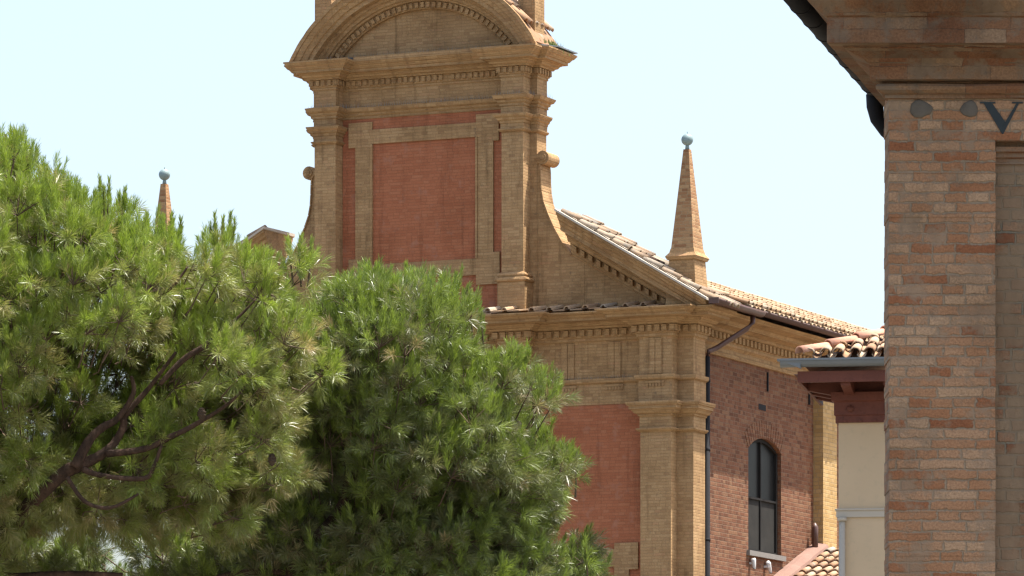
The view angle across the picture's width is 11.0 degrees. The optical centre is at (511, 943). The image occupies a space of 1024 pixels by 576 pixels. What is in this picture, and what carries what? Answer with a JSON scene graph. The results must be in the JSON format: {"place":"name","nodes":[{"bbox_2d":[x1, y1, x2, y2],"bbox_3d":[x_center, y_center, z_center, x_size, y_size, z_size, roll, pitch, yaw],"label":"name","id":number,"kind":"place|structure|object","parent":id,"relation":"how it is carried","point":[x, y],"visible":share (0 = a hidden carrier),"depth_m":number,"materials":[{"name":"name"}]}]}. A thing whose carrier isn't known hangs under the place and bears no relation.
{"place":"outdoors","nodes":[
{"label":"outdoors","id":0,"kind":"place"},
{"bbox_2d":[0,0,884,575],"label":"sky","id":1,"kind":"structure","parent":0,"point":[788,155],"materials":[{"name":"white"}]},
{"bbox_2d":[130,0,883,575],"bbox_3d":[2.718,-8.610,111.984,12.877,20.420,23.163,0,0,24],"label":"church","id":2,"kind":"structure","parent":0,"point":[698,422],"depth_m":101.65,"materials":[{"name":"beige brick"}]},
{"bbox_2d":[539,37,569,55],"bbox_3d":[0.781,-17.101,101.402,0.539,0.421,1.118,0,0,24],"label":"weed tuft","id":3,"kind":"object","parent":2,"relation":"on","point":[549,42],"visible":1,"depth_m":101.25,"materials":[{"name":"green plant"}]},
{"bbox_2d":[749,558,755,568],"bbox_3d":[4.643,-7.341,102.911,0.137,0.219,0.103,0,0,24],"label":"floodlight","id":4,"kind":"object","parent":2,"relation":"attached to","point":[753,562],"visible":1,"depth_m":102.88,"materials":[{"name":"white plastic"}]},
{"bbox_2d":[745,420,785,561],"bbox_3d":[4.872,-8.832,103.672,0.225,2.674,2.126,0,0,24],"label":"window","id":5,"kind":"structure","parent":2,"relation":"in","point":[762,457],"depth_m":103.81,"materials":[{"name":"black glass"}]},
{"bbox_2d":[764,561,771,572],"bbox_3d":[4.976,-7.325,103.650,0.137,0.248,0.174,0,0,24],"label":"floodlight","id":6,"kind":"object","parent":2,"relation":"attached to","point":[768,566],"visible":1,"depth_m":103.60,"materials":[{"name":"white plastic"}]},
{"bbox_2d":[777,325,884,575],"bbox_3d":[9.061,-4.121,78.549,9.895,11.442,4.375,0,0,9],"label":"house","id":7,"kind":"structure","parent":0,"point":[848,380],"depth_m":77.92,"materials":[{"name":"beige paint"}]},
{"bbox_2d":[783,0,1023,575],"bbox_3d":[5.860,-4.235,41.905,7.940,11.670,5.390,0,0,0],"label":"brick building","id":8,"kind":"structure","parent":0,"point":[941,82],"depth_m":40.00,"materials":[{"name":"red brick"}]},
{"label":"ground","id":9,"kind":"structure","parent":0,"visible":0},
{"bbox_2d":[0,121,349,575],"bbox_3d":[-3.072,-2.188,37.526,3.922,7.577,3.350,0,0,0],"label":"pine tree","id":10,"kind":"object","parent":9,"relation":"on","point":[214,433],"visible":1,"depth_m":37.03,"materials":[{"name":"green plant"}]},
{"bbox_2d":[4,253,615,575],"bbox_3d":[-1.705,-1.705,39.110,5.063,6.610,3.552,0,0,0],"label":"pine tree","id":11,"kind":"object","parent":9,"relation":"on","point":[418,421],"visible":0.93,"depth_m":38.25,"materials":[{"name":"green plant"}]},
{"bbox_2d":[774,523,837,575],"bbox_3d":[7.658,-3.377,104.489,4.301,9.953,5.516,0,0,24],"label":"outbuilding","id":12,"kind":"structure","parent":9,"relation":"on","point":[815,558],"depth_m":104.79,"materials":[{"name":"beige paint"}]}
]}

